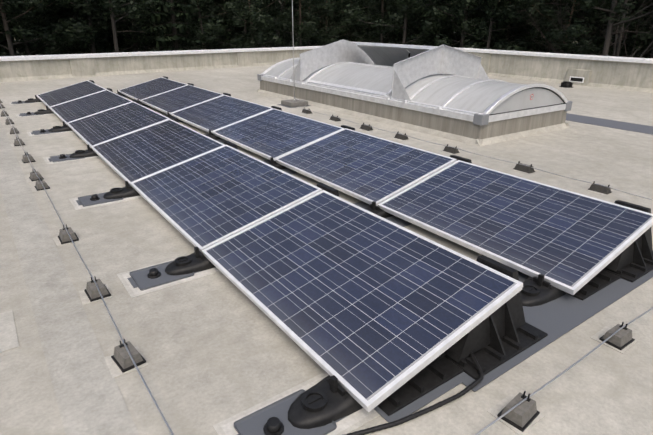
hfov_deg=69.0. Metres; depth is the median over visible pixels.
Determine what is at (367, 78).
skylight panel
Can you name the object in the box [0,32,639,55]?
ground
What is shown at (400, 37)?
pine tree
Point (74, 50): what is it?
pine tree
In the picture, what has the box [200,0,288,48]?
pine tree
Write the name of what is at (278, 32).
bare tree
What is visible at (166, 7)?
spruce tree
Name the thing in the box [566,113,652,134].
dark roof strip
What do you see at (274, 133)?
solar panel
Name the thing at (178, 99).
solar panel
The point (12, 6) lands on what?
pine tree
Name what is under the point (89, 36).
pine tree
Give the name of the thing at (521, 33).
pine tree
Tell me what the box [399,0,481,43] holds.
pine tree
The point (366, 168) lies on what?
solar panel
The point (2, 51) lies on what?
pine tree
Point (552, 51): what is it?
pine tree
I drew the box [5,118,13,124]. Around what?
holder
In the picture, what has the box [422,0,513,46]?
pine tree
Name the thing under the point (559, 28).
pine tree
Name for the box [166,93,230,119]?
support
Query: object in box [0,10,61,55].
spruce tree
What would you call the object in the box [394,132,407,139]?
holder
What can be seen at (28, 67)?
parapet
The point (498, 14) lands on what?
pine tree
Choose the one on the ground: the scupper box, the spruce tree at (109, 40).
the spruce tree at (109, 40)
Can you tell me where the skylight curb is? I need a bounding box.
[257,80,569,145]
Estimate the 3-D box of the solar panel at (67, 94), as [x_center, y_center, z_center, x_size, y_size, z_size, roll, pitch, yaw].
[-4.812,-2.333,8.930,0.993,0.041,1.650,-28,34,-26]
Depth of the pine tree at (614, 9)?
19.73 m
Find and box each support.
[24,80,93,102]
[34,88,112,113]
[48,100,139,131]
[69,116,178,157]
[103,141,237,198]
[116,76,167,95]
[137,83,193,105]
[165,183,338,274]
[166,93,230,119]
[206,106,281,139]
[267,125,354,169]
[288,255,547,428]
[364,155,471,218]
[520,200,652,306]
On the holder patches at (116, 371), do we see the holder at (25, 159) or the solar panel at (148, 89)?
the holder at (25, 159)
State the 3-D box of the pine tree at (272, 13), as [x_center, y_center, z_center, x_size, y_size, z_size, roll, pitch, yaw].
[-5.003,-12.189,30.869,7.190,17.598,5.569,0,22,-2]
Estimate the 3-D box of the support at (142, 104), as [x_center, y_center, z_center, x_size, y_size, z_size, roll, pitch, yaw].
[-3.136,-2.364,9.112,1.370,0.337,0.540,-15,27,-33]
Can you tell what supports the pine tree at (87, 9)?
on the ground
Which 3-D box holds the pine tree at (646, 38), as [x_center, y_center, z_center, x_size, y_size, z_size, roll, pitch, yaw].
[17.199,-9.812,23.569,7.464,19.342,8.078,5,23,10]
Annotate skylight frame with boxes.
[261,58,567,121]
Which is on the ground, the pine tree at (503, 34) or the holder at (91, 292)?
the pine tree at (503, 34)
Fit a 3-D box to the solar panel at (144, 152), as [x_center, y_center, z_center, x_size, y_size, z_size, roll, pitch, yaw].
[-1.884,-0.762,5.181,0.993,0.041,1.650,-28,33,-26]
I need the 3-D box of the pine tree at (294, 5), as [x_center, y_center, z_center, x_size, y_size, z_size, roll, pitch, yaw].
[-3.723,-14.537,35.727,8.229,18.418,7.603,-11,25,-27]
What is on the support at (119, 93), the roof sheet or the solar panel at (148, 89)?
the solar panel at (148, 89)
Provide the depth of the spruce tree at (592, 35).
38.38 m
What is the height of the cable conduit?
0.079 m
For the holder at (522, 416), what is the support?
on the holder patches at (116, 371)
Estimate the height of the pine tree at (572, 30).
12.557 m
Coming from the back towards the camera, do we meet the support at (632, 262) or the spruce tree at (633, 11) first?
the spruce tree at (633, 11)
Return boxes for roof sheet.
[0,65,652,434]
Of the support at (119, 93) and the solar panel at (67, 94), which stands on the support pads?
the support at (119, 93)
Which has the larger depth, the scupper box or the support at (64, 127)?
the scupper box
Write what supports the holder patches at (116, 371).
on the roof sheet
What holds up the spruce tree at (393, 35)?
on the ground
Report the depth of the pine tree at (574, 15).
29.57 m
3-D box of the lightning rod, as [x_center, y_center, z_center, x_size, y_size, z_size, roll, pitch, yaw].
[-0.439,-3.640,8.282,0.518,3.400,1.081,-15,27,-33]
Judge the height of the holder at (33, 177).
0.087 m
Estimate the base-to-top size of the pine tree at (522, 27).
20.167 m
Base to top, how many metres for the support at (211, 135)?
0.337 m
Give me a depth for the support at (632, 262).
2.98 m
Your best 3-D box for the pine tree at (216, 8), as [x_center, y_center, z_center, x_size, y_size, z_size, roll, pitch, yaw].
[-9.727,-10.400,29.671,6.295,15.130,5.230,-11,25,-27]
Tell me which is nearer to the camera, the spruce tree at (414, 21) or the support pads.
the support pads
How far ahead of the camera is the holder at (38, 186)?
4.44 m
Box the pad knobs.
[18,100,283,434]
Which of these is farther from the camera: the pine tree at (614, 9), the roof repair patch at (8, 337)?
the pine tree at (614, 9)
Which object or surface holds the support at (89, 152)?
on the support pads
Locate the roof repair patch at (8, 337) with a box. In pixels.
[0,310,18,352]
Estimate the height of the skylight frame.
0.435 m
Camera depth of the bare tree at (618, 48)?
21.77 m
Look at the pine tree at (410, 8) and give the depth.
28.83 m
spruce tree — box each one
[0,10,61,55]
[82,0,143,53]
[94,2,156,51]
[144,0,204,51]
[153,3,201,48]
[190,0,239,48]
[371,2,413,41]
[407,2,439,43]
[466,0,519,48]
[570,11,612,54]
[592,0,652,56]
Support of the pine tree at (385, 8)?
on the ground
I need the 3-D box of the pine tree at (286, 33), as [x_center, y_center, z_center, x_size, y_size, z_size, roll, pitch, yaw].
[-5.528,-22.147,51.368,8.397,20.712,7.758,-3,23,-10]
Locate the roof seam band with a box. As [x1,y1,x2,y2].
[0,121,138,434]
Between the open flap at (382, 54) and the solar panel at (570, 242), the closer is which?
the solar panel at (570, 242)
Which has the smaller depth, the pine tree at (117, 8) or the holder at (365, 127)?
the holder at (365, 127)
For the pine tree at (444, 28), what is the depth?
30.56 m
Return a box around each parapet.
[0,46,321,81]
[354,42,652,92]
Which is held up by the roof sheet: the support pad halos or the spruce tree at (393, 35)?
the support pad halos
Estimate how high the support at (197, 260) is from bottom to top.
0.337 m
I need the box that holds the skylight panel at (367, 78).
[306,62,392,96]
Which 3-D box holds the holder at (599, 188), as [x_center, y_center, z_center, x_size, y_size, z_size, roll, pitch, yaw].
[2.630,-0.292,4.556,0.104,0.079,0.181,-16,28,-36]
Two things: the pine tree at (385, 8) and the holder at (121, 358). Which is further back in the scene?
the pine tree at (385, 8)
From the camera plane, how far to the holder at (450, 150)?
5.88 m
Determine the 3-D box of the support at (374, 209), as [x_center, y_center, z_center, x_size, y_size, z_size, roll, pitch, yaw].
[0.772,-0.275,4.113,1.370,0.337,0.540,-15,27,-33]
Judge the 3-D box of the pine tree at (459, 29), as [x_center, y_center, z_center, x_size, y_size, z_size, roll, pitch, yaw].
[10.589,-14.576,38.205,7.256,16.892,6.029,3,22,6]
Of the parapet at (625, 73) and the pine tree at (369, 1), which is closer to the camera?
the parapet at (625, 73)
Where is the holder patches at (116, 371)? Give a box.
[0,108,637,434]
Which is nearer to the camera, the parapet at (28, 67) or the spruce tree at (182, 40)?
the parapet at (28, 67)
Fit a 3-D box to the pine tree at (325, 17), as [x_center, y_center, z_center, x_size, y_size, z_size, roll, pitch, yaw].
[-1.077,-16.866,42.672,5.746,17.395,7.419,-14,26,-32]
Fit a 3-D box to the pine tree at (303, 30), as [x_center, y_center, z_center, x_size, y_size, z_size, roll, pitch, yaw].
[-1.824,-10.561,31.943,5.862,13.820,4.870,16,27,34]
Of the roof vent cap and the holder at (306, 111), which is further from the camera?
the roof vent cap
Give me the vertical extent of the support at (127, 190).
0.337 m
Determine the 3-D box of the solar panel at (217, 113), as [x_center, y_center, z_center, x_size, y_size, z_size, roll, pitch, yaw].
[-1.638,-1.606,7.254,0.993,0.040,1.650,-28,33,-26]
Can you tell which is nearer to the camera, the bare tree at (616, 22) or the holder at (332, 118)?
the holder at (332, 118)
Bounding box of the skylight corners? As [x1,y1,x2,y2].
[257,74,571,125]
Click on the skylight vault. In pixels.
(481, 97)
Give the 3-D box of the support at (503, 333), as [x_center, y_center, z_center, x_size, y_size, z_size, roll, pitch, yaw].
[0.415,0.509,2.184,1.370,0.337,0.540,-15,27,-33]
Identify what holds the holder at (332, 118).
on the holder patches at (116, 371)
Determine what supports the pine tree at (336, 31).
on the ground
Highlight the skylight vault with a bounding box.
[265,59,562,113]
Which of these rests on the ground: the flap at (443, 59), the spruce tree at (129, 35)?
the spruce tree at (129, 35)
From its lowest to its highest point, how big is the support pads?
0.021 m
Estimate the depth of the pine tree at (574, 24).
36.59 m
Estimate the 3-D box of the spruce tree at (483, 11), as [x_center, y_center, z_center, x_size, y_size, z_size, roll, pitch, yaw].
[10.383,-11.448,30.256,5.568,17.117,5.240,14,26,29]
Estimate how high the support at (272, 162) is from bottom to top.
0.337 m
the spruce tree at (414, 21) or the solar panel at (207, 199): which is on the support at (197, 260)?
the solar panel at (207, 199)
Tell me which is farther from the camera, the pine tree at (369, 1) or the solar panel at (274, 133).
the pine tree at (369, 1)
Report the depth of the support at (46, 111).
8.02 m
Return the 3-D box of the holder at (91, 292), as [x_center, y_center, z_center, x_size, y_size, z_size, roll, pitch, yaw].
[-1.328,0.399,2.740,0.111,0.091,0.144,-16,27,-35]
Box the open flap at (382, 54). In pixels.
[356,42,449,74]
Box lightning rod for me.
[277,0,310,109]
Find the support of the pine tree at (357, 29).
on the ground
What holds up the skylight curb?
on the roof sheet
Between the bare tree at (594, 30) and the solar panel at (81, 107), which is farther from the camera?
the bare tree at (594, 30)
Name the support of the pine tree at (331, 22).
on the ground
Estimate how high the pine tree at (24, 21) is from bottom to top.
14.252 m
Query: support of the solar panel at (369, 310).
on the support at (197, 260)
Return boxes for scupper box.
[565,69,591,85]
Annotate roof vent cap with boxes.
[559,81,572,87]
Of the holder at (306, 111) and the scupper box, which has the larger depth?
the scupper box
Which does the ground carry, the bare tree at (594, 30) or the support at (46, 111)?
the bare tree at (594, 30)
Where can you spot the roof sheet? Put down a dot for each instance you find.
(217, 348)
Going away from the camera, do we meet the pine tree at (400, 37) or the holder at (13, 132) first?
the holder at (13, 132)
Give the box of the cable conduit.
[344,352,483,434]
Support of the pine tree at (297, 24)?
on the ground
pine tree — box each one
[0,0,34,55]
[0,0,83,55]
[0,0,92,55]
[2,0,85,53]
[14,0,109,55]
[18,19,74,54]
[29,0,176,52]
[73,0,189,53]
[96,0,158,52]
[127,0,221,49]
[151,0,264,50]
[190,0,302,48]
[195,1,246,43]
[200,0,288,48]
[201,0,279,48]
[226,0,298,47]
[263,0,339,47]
[264,0,360,45]
[264,2,329,45]
[266,6,293,38]
[280,5,313,45]
[288,0,375,45]
[291,0,348,39]
[306,0,390,43]
[337,0,448,45]
[338,0,385,41]
[338,0,420,43]
[391,0,478,45]
[393,0,460,40]
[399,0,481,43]
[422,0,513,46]
[432,0,563,51]
[433,0,486,47]
[450,0,480,44]
[467,0,561,47]
[475,0,558,51]
[499,0,622,54]
[510,0,572,51]
[525,2,580,52]
[527,4,602,52]
[538,5,600,44]
[539,41,559,52]
[553,0,620,45]
[558,0,652,55]
[585,0,652,57]
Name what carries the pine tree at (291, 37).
on the ground
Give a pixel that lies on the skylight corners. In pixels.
(482, 119)
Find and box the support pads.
[11,96,652,434]
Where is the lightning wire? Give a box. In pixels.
[0,105,652,434]
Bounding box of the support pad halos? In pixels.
[9,102,379,434]
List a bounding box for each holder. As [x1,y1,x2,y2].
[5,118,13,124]
[10,127,18,133]
[14,137,24,145]
[21,153,35,162]
[29,169,43,180]
[34,178,49,190]
[58,224,78,243]
[84,276,110,301]
[111,339,145,372]
[302,109,311,113]
[329,115,340,120]
[360,123,372,130]
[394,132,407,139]
[443,144,459,153]
[497,391,539,431]
[513,161,534,172]
[588,181,611,193]
[599,322,634,349]
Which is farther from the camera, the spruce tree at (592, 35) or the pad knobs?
the spruce tree at (592, 35)
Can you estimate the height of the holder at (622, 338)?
0.087 m
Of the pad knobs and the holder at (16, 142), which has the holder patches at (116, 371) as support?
the holder at (16, 142)
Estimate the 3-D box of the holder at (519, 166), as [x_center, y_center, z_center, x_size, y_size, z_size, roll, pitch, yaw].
[2.159,-0.555,5.174,0.114,0.087,0.199,-15,27,-33]
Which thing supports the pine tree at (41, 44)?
on the ground
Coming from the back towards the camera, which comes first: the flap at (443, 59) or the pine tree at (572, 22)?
the pine tree at (572, 22)
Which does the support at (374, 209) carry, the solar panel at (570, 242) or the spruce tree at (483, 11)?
the solar panel at (570, 242)
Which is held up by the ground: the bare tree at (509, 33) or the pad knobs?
the bare tree at (509, 33)
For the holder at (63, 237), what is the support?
on the holder patches at (116, 371)
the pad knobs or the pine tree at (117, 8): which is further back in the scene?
the pine tree at (117, 8)
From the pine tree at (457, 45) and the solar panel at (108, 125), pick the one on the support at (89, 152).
the solar panel at (108, 125)
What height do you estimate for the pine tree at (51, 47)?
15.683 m
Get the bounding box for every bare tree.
[270,0,343,47]
[442,0,569,41]
[516,0,652,57]
[571,0,646,55]
[571,1,652,53]
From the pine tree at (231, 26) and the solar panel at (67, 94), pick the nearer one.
the solar panel at (67, 94)
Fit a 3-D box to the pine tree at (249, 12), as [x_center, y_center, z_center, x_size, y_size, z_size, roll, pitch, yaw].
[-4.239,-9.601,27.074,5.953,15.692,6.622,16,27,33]
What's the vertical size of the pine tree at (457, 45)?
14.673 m
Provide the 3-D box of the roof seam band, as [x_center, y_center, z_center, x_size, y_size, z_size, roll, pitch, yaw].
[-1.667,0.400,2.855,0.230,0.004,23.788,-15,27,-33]
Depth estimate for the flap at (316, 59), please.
9.60 m
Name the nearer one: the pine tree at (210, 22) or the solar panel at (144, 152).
the solar panel at (144, 152)
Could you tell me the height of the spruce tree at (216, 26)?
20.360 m

